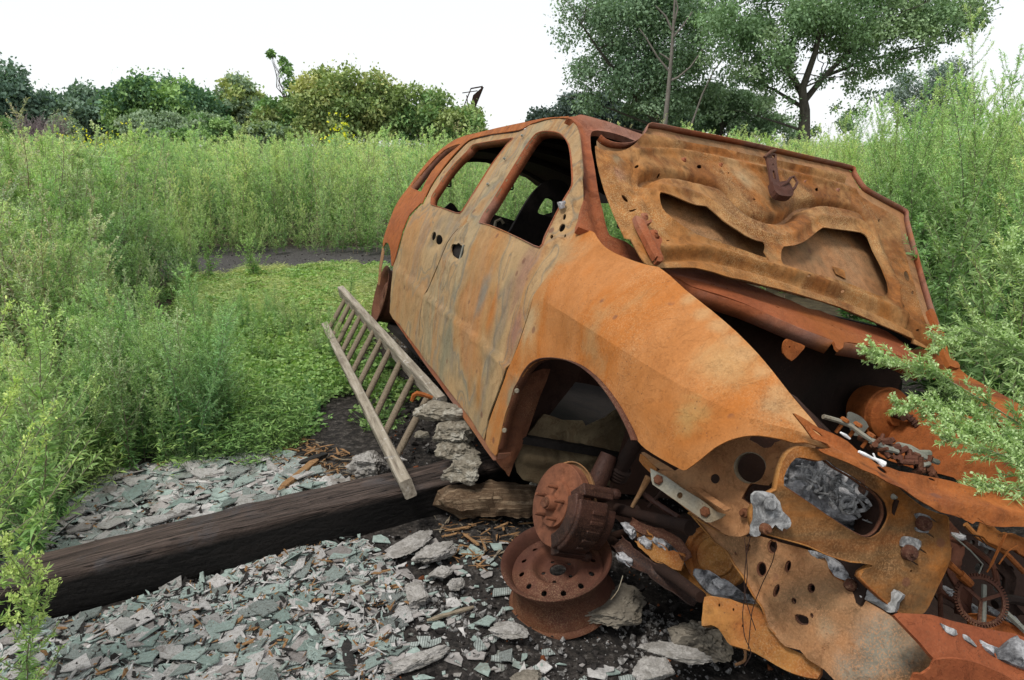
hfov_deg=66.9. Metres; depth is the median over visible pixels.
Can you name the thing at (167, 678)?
slate shard
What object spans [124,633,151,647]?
slate shard
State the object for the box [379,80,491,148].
olive tree
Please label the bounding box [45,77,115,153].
dark tree
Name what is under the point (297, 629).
slate shard
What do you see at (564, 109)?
dark bush
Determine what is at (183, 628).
slate shard
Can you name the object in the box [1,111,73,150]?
dead shrub
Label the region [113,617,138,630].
slate shard
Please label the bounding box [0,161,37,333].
drooping weed
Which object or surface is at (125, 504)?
slate shard
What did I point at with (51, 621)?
slate shard
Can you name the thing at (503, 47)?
sky
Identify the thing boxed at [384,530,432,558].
concrete slab
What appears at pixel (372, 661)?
slate shard
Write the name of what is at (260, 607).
slate shard
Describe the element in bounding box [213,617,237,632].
slate shard
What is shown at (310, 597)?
slate shard
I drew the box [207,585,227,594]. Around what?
slate shard
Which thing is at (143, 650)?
slate shard
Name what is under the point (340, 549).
slate shard
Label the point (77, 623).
slate shard
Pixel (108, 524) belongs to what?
slate shard
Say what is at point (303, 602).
slate shard
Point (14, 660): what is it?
slate shard
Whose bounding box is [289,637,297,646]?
slate shard
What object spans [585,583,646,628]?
stone
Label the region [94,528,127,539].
slate shard
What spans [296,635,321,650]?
slate shard
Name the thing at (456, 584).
rock
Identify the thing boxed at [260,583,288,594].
slate shard
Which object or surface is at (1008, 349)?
weed branch
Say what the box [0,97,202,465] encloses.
weed bank
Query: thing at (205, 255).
path weed
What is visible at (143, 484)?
slate shard
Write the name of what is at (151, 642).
slate shard
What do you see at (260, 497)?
slate shard
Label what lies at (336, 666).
slate shard
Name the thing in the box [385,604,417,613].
slate shard
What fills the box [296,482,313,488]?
slate shard
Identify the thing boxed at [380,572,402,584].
slate shard
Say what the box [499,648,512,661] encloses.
slate shard
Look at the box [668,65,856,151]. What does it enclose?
understory tree
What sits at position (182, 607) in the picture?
slate shard
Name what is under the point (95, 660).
slate shard
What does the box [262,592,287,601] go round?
slate shard
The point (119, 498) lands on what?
slate shard
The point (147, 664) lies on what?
slate shard
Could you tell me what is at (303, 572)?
slate shard
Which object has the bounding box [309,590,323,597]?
slate shard
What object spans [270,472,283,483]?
slate shard
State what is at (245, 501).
slate shard
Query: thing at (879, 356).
weed branch
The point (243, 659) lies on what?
slate shard
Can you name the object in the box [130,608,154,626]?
slate shard
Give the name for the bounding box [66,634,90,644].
slate shard
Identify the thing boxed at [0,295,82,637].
seeding weed
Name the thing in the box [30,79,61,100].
backdrop tree
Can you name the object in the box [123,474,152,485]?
slate shard
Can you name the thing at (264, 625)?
slate shard
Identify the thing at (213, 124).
shrub
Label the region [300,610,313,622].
slate shard
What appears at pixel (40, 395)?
seeding weed
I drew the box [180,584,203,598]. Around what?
slate shard
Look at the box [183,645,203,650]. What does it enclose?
slate shard
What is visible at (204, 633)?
slate shard
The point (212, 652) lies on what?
slate shard
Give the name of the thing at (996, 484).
weed branch
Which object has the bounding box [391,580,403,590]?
slate shard
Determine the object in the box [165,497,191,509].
slate shard
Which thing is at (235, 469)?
slate shard
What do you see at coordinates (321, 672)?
slate shard
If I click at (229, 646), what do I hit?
slate shard
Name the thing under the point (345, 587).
slate shard
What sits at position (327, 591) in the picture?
slate shard
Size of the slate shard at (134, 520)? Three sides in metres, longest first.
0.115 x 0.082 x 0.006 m
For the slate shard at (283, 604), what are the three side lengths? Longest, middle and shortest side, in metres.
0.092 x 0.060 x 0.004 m
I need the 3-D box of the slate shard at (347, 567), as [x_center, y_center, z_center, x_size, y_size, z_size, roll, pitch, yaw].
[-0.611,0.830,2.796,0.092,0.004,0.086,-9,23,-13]
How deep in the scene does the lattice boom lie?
66.78 m
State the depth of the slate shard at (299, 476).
3.56 m
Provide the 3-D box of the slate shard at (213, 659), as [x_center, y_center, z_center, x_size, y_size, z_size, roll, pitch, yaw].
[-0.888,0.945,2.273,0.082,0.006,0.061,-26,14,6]
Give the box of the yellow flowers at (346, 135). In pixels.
[320,112,358,181]
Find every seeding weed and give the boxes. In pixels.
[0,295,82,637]
[0,301,112,559]
[0,531,67,679]
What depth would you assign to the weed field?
11.95 m
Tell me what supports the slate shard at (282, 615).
on the slate fragments
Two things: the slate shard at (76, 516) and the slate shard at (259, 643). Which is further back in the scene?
the slate shard at (76, 516)
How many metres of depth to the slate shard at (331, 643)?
2.38 m
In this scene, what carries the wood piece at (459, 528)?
on the ash rubble
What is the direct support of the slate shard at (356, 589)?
on the slate fragments
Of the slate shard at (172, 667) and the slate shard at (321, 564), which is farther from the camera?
the slate shard at (321, 564)
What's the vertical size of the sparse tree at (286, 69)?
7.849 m
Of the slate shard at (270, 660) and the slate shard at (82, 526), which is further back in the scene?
the slate shard at (82, 526)
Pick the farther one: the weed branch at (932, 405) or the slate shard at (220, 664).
the slate shard at (220, 664)
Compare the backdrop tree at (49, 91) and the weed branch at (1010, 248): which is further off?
the backdrop tree at (49, 91)
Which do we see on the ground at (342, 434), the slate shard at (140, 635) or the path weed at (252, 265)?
the path weed at (252, 265)
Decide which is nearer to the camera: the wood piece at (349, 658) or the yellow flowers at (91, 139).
the wood piece at (349, 658)
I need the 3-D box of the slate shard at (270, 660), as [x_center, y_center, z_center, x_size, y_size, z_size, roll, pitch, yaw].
[-0.716,0.951,2.272,0.096,0.006,0.075,-6,21,-29]
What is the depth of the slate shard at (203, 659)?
2.29 m
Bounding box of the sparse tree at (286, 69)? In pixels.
[265,48,295,144]
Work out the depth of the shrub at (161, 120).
38.16 m
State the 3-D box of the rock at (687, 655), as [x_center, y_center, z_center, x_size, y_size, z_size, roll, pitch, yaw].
[0.487,0.936,2.322,0.229,0.029,0.084,2,14,8]
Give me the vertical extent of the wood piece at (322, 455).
0.031 m
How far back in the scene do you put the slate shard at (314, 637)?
2.41 m
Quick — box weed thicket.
[545,43,1023,422]
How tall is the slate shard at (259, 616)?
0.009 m
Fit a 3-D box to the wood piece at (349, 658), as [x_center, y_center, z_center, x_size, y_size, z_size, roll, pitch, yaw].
[-0.492,0.947,2.323,0.035,0.018,0.204,-5,15,-18]
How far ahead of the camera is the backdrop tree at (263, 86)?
64.79 m
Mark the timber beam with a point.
(104, 571)
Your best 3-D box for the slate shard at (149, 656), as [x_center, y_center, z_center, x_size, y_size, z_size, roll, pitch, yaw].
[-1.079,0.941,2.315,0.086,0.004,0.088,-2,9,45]
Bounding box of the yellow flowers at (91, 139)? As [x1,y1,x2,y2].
[56,118,134,167]
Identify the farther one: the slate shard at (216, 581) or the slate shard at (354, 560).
the slate shard at (354, 560)
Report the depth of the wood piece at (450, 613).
2.53 m
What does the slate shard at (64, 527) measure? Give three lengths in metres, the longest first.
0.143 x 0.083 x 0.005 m
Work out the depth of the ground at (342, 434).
2.98 m
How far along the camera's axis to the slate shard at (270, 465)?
3.65 m
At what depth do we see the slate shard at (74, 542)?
2.93 m
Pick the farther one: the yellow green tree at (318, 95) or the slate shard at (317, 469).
the yellow green tree at (318, 95)
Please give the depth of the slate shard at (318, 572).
2.75 m
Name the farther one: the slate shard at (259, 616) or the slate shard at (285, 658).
the slate shard at (259, 616)
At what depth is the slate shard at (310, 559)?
2.83 m
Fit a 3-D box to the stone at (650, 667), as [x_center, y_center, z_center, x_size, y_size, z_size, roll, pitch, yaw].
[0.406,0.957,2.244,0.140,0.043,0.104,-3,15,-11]
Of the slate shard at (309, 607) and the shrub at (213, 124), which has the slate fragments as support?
the slate shard at (309, 607)
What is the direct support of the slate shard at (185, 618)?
on the slate fragments
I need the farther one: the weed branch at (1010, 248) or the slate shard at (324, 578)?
the slate shard at (324, 578)
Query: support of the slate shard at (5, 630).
on the slate fragments
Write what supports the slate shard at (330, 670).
on the slate fragments
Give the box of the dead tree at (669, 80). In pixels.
[639,0,723,126]
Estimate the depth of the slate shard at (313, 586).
2.68 m
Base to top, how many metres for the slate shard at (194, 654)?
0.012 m
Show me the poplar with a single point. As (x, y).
(644, 74)
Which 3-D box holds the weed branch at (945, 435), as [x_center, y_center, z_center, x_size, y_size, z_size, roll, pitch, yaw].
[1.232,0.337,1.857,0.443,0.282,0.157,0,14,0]
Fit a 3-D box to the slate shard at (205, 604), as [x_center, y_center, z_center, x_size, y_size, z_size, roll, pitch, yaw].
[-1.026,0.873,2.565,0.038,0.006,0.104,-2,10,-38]
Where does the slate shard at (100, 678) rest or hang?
on the slate fragments
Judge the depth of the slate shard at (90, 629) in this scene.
2.46 m
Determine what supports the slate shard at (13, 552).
on the slate fragments
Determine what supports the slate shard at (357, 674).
on the slate fragments
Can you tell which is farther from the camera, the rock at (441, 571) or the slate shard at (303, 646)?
the rock at (441, 571)
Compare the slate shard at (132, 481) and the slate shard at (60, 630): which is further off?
the slate shard at (132, 481)
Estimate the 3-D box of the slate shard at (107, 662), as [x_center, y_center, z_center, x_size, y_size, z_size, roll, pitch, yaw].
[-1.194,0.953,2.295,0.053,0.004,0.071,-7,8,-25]
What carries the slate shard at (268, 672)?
on the ground at (342, 434)
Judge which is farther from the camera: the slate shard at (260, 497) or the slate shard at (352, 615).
the slate shard at (260, 497)
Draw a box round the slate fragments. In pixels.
[0,444,635,679]
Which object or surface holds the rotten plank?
on the ground at (342, 434)
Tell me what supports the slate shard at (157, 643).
on the slate fragments
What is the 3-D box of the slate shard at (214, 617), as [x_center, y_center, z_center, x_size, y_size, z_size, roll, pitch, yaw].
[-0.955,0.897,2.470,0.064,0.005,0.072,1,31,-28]
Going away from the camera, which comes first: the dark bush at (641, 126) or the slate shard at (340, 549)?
the slate shard at (340, 549)
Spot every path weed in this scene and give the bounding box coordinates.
[187,214,224,279]
[234,227,270,275]
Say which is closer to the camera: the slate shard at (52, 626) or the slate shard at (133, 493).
the slate shard at (52, 626)
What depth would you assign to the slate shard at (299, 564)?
2.77 m
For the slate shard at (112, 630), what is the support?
on the slate fragments
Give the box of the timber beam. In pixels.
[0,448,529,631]
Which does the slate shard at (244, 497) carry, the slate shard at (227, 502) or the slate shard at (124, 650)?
the slate shard at (227, 502)
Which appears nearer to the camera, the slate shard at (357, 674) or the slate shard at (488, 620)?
the slate shard at (357, 674)
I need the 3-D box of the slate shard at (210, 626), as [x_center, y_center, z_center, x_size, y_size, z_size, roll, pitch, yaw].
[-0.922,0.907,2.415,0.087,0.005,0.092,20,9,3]
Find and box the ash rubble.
[159,253,810,679]
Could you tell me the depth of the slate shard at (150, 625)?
2.46 m
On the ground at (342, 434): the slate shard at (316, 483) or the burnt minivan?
the burnt minivan
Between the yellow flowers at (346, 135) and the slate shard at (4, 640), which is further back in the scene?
the yellow flowers at (346, 135)
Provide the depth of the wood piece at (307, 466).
3.58 m
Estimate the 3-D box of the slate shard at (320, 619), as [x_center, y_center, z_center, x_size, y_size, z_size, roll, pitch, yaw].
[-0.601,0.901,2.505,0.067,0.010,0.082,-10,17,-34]
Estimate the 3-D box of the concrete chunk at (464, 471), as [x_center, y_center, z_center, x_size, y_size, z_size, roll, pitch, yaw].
[-0.190,0.529,3.177,0.160,0.089,0.152,5,15,20]
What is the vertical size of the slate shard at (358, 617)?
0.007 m
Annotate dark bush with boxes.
[525,88,641,128]
[621,88,724,133]
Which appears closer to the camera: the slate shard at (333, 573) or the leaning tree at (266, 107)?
the slate shard at (333, 573)
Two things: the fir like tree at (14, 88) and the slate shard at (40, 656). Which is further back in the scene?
the fir like tree at (14, 88)
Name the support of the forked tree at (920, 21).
on the ground at (342, 434)
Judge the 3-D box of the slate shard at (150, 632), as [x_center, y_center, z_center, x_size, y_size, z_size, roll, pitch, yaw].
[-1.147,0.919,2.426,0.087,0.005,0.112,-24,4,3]
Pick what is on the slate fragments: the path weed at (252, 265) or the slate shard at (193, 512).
the slate shard at (193, 512)
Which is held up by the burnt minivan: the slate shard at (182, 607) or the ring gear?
the ring gear
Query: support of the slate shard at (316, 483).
on the slate fragments
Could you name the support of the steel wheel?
on the ash rubble
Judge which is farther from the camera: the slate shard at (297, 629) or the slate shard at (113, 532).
the slate shard at (113, 532)
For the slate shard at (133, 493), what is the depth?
3.34 m
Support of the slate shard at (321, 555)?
on the slate fragments
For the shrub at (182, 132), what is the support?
on the ground at (342, 434)
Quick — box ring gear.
[953,573,1008,627]
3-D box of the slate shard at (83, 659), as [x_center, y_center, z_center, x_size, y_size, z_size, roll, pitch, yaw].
[-1.274,0.956,2.276,0.074,0.006,0.086,13,25,28]
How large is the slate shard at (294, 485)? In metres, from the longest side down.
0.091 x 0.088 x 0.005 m
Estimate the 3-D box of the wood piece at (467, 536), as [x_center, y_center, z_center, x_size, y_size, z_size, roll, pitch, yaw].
[-0.160,0.775,3.018,0.016,0.009,0.118,-10,18,-35]
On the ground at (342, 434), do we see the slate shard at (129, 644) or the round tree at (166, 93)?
the round tree at (166, 93)
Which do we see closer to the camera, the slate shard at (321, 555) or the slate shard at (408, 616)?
the slate shard at (408, 616)
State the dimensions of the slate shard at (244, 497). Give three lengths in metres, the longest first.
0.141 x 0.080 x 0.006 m
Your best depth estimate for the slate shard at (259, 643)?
2.34 m
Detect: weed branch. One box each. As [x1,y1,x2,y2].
[856,335,1023,447]
[886,388,1023,469]
[918,406,1023,454]
[922,303,1023,387]
[931,422,1023,479]
[956,459,1023,505]
[986,226,1023,314]
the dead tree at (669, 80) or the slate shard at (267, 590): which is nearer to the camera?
the slate shard at (267, 590)
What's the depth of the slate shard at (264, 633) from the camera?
2.40 m
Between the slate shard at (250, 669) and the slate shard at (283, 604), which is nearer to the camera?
the slate shard at (250, 669)
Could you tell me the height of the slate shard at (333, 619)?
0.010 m
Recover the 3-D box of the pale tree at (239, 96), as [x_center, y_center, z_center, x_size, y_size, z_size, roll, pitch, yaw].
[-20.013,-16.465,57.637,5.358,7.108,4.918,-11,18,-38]
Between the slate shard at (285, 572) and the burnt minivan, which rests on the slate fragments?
the slate shard at (285, 572)
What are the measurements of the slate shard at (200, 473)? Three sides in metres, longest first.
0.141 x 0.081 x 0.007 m
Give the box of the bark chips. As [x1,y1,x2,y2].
[272,436,533,569]
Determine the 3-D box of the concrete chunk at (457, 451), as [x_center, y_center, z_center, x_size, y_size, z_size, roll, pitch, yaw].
[-0.215,0.461,3.263,0.200,0.097,0.173,4,20,14]
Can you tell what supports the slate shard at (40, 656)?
on the slate fragments
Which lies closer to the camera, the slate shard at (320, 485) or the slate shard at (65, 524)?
the slate shard at (65, 524)
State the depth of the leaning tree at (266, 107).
51.42 m
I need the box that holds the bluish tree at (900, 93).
[873,50,987,147]
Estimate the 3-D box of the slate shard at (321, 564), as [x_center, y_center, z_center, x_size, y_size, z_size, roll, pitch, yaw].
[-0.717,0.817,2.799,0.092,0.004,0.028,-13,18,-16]
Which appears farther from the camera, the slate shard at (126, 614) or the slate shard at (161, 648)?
the slate shard at (126, 614)
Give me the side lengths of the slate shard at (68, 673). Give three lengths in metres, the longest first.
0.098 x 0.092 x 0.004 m
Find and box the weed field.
[0,109,1002,257]
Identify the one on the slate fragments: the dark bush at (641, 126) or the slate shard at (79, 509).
the slate shard at (79, 509)
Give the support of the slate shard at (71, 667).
on the slate fragments
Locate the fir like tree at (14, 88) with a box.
[0,52,62,142]
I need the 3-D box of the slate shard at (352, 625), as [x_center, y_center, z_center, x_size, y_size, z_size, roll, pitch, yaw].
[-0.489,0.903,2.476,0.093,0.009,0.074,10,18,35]
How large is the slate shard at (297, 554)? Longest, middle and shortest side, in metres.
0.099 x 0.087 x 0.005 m
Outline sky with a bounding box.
[0,0,1023,145]
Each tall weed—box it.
[449,100,483,208]
[929,3,1023,302]
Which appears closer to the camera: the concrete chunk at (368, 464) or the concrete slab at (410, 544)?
the concrete slab at (410, 544)
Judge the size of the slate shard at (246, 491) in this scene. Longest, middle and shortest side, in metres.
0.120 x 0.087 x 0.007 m
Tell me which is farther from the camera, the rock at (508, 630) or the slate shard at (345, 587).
the slate shard at (345, 587)
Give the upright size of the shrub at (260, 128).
2.920 m
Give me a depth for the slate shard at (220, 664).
2.27 m
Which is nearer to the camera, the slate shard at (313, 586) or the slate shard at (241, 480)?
the slate shard at (313, 586)
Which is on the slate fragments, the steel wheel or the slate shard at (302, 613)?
the slate shard at (302, 613)
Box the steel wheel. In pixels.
[500,527,614,639]
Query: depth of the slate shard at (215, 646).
2.35 m
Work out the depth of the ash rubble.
2.55 m
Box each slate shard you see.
[0,624,20,634]
[0,629,14,644]
[0,636,43,660]
[2,665,22,679]
[10,652,36,662]
[11,541,28,554]
[18,616,54,630]
[20,652,45,673]
[27,623,55,636]
[51,618,68,632]
[51,643,83,655]
[53,538,81,550]
[54,518,74,536]
[55,648,95,665]
[57,663,77,676]
[58,505,87,520]
[60,522,73,529]
[60,664,88,672]
[61,614,87,635]
[61,653,90,673]
[66,503,84,522]
[66,520,95,533]
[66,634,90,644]
[69,606,101,622]
[71,643,104,666]
[74,525,102,535]
[79,622,98,633]
[81,656,104,671]
[90,676,108,679]
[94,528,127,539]
[96,518,126,528]
[98,657,118,669]
[101,642,131,659]
[105,529,132,537]
[105,616,134,636]
[110,497,143,509]
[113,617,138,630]
[114,494,124,501]
[120,611,134,617]
[122,487,141,502]
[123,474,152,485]
[123,512,143,528]
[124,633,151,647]
[127,597,156,610]
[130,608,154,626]
[130,660,153,667]
[131,625,156,641]
[131,646,145,651]
[132,479,151,492]
[133,621,153,635]
[133,625,150,632]
[135,522,162,525]
[135,658,163,671]
[136,636,165,652]
[136,649,158,662]
[138,625,159,640]
[138,631,160,646]
[141,667,170,679]
[142,512,175,524]
[154,642,183,653]
[156,675,174,679]
[157,644,182,659]
[157,665,170,673]
[158,586,180,595]
[162,576,181,598]
[163,509,188,519]
[163,660,188,673]
[164,599,180,612]
[164,623,194,636]
[164,660,180,673]
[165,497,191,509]
[168,663,199,676]
[170,503,197,513]
[171,602,194,615]
[171,648,207,659]
[173,634,202,645]
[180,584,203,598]
[180,610,200,624]
[181,510,197,514]
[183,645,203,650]
[188,671,206,679]
[189,468,223,478]
[192,627,208,642]
[192,671,225,679]
[194,654,220,664]
[197,652,220,670]
[199,597,211,609]
[199,646,216,664]
[201,612,221,624]
[205,619,225,639]
[205,638,221,650]
[206,654,235,674]
[207,573,232,587]
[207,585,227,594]
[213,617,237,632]
[215,661,236,674]
[218,624,246,642]
[218,636,248,652]
[219,496,238,508]
[220,613,241,618]
[223,464,251,478]
[225,605,250,613]
[225,654,244,675]
[229,665,244,671]
[232,493,255,503]
[234,473,255,487]
[235,498,253,505]
[236,648,263,665]
[238,587,262,597]
[238,602,258,617]
[240,637,268,654]
[242,487,259,494]
[242,650,264,677]
[244,618,272,632]
[249,494,275,501]
[249,599,279,616]
[254,615,271,619]
[256,654,286,674]
[256,664,277,679]
[257,630,273,646]
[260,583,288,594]
[261,646,272,657]
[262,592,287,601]
[266,459,277,470]
[266,655,290,661]
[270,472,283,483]
[270,624,294,644]
[273,607,292,622]
[276,597,287,607]
[277,665,298,673]
[278,673,296,679]
[279,468,305,477]
[281,551,302,563]
[282,623,303,636]
[282,676,296,679]
[283,568,291,574]
[283,606,300,622]
[286,471,314,479]
[286,553,308,565]
[286,651,306,664]
[288,598,316,609]
[289,482,300,489]
[289,556,305,575]
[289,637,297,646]
[290,635,309,655]
[291,562,311,578]
[292,592,314,602]
[292,610,311,616]
[295,594,307,606]
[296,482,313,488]
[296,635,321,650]
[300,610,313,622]
[301,481,327,486]
[304,582,319,588]
[305,554,315,564]
[306,631,324,641]
[306,645,330,663]
[308,568,324,581]
[309,465,322,475]
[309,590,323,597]
[310,561,326,567]
[311,611,332,629]
[313,667,333,679]
[314,483,325,487]
[314,545,325,562]
[317,581,346,594]
[320,565,346,583]
[320,576,334,583]
[322,630,347,646]
[324,662,349,675]
[325,545,351,561]
[328,546,360,558]
[328,613,348,626]
[328,661,346,667]
[336,563,355,575]
[336,583,350,596]
[337,643,366,651]
[342,588,370,603]
[343,612,356,621]
[345,665,376,679]
[349,550,368,563]
[349,612,370,633]
[350,584,365,596]
[355,607,363,626]
[365,652,382,669]
[374,640,391,655]
[376,618,408,628]
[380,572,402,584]
[381,592,402,604]
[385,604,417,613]
[385,673,399,679]
[387,645,409,655]
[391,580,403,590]
[392,607,413,622]
[473,615,496,625]
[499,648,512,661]
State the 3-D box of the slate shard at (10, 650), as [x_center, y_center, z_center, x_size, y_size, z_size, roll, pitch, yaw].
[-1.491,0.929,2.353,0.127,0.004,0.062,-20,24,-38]
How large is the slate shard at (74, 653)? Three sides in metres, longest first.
0.104 x 0.083 x 0.005 m
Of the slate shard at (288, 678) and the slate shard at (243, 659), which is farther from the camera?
the slate shard at (243, 659)
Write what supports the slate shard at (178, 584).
on the slate fragments
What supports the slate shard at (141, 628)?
on the slate shard at (143, 650)
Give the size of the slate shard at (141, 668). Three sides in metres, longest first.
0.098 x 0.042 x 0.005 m
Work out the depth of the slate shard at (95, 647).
2.34 m
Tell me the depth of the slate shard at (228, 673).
2.25 m
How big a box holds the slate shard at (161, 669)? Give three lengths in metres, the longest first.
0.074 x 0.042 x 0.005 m
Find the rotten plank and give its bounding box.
[433,479,536,519]
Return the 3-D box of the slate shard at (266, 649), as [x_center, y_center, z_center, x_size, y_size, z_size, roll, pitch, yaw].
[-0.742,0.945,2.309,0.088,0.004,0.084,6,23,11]
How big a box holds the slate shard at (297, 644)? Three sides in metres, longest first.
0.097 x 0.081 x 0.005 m
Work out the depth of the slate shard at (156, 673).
2.24 m
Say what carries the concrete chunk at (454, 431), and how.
on the concrete chunk at (457, 451)
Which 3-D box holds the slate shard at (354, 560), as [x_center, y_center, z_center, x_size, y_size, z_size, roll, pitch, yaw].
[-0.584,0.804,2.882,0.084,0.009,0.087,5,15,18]
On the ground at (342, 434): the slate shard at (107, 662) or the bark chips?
the bark chips
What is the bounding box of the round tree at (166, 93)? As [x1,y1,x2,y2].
[90,65,234,153]
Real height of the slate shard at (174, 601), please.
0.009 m
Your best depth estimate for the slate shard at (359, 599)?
2.61 m
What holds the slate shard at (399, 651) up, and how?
on the slate fragments
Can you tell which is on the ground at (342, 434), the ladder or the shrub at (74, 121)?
the shrub at (74, 121)
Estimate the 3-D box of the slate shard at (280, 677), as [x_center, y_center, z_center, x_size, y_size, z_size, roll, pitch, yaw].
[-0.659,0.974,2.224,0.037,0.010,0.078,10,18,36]
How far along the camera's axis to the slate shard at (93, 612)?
2.52 m
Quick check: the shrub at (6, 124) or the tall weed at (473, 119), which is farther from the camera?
the shrub at (6, 124)
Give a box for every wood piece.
[278,459,318,489]
[299,452,327,464]
[341,635,355,677]
[426,606,474,620]
[445,526,470,530]
[462,533,479,545]
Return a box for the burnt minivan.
[371,115,1023,679]
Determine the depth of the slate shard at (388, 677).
2.23 m
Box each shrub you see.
[0,115,26,139]
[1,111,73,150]
[44,114,85,142]
[114,108,190,146]
[132,126,216,149]
[175,109,240,147]
[233,120,294,148]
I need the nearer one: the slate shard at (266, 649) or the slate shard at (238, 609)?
the slate shard at (266, 649)
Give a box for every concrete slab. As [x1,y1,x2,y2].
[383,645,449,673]
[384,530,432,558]
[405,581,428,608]
[411,540,456,564]
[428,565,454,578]
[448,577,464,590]
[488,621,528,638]
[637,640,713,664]
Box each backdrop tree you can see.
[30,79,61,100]
[213,84,267,153]
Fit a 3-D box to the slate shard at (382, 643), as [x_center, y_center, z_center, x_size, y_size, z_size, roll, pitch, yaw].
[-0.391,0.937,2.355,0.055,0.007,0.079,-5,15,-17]
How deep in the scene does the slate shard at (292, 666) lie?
2.27 m
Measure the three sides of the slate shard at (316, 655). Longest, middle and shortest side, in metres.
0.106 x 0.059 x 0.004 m
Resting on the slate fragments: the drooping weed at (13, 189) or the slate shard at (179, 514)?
the slate shard at (179, 514)
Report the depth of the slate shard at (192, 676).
2.23 m
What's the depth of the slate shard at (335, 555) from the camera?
2.87 m
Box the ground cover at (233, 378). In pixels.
[0,187,616,556]
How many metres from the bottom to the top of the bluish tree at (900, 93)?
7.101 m
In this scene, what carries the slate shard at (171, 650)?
on the slate fragments
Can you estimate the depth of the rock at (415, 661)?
2.28 m
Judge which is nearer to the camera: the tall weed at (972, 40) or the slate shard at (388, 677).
the slate shard at (388, 677)
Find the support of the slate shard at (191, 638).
on the slate fragments
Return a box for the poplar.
[543,0,749,130]
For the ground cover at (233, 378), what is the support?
on the ground at (342, 434)
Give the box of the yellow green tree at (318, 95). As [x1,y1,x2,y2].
[282,53,417,149]
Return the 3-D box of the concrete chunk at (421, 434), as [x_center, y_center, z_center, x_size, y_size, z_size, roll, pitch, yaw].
[-0.449,0.468,3.833,0.080,0.032,0.075,-3,15,-11]
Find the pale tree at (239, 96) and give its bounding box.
[212,69,265,152]
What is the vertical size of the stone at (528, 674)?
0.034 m
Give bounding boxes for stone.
[510,669,541,679]
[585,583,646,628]
[632,655,674,679]
[667,620,733,662]
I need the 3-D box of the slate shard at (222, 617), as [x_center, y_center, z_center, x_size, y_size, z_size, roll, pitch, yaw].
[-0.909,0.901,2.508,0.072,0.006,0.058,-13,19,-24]
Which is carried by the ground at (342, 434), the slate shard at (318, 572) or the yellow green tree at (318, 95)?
the yellow green tree at (318, 95)
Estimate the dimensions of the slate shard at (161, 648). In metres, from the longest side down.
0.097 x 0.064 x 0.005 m
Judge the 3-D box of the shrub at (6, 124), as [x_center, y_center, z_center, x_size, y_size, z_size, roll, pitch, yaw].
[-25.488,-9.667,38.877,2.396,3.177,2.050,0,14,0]
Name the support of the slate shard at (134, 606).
on the slate fragments
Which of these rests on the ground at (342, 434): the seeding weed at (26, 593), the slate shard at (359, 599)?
the seeding weed at (26, 593)
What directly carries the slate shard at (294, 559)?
on the slate fragments
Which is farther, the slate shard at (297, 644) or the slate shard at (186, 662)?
the slate shard at (297, 644)
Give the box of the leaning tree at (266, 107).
[244,94,306,161]
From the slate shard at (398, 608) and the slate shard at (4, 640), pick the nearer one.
the slate shard at (4, 640)
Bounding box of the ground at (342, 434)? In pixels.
[6,146,1023,679]
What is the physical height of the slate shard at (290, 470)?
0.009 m
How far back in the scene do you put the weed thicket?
5.04 m
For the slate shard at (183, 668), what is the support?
on the slate fragments
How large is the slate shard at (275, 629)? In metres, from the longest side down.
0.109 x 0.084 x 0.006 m
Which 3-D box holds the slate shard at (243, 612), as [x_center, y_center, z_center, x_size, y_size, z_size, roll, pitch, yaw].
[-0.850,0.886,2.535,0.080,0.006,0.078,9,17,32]
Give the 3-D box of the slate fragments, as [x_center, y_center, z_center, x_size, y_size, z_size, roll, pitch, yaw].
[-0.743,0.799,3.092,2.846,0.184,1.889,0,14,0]
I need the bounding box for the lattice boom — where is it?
[462,86,483,106]
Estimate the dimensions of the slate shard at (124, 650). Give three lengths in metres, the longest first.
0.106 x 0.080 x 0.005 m
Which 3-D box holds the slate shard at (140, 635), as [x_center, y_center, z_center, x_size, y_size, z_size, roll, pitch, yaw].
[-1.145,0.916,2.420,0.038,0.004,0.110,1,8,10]
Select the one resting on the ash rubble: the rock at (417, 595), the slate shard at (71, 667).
the rock at (417, 595)
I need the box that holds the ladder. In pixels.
[321,286,447,499]
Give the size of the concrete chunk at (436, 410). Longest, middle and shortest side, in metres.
0.284 x 0.177 x 0.073 m
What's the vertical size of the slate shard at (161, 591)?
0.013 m
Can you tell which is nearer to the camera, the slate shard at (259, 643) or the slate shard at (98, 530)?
the slate shard at (259, 643)
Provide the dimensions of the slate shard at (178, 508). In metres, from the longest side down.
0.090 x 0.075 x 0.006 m
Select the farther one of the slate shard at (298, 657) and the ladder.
the ladder
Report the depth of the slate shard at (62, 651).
2.35 m
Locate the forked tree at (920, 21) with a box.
[685,0,1003,149]
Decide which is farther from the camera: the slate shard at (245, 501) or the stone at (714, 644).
the slate shard at (245, 501)
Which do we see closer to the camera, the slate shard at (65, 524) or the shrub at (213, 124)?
the slate shard at (65, 524)
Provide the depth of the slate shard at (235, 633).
2.40 m
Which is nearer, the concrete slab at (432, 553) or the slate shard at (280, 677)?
the slate shard at (280, 677)
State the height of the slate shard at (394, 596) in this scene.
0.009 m
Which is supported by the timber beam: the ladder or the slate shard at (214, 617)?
the ladder
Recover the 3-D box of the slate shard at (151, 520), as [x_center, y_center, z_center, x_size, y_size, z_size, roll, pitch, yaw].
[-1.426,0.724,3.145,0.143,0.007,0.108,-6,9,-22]
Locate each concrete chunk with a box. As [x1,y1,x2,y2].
[345,450,388,478]
[412,400,462,421]
[414,430,429,437]
[432,418,475,443]
[434,440,480,460]
[440,459,481,485]

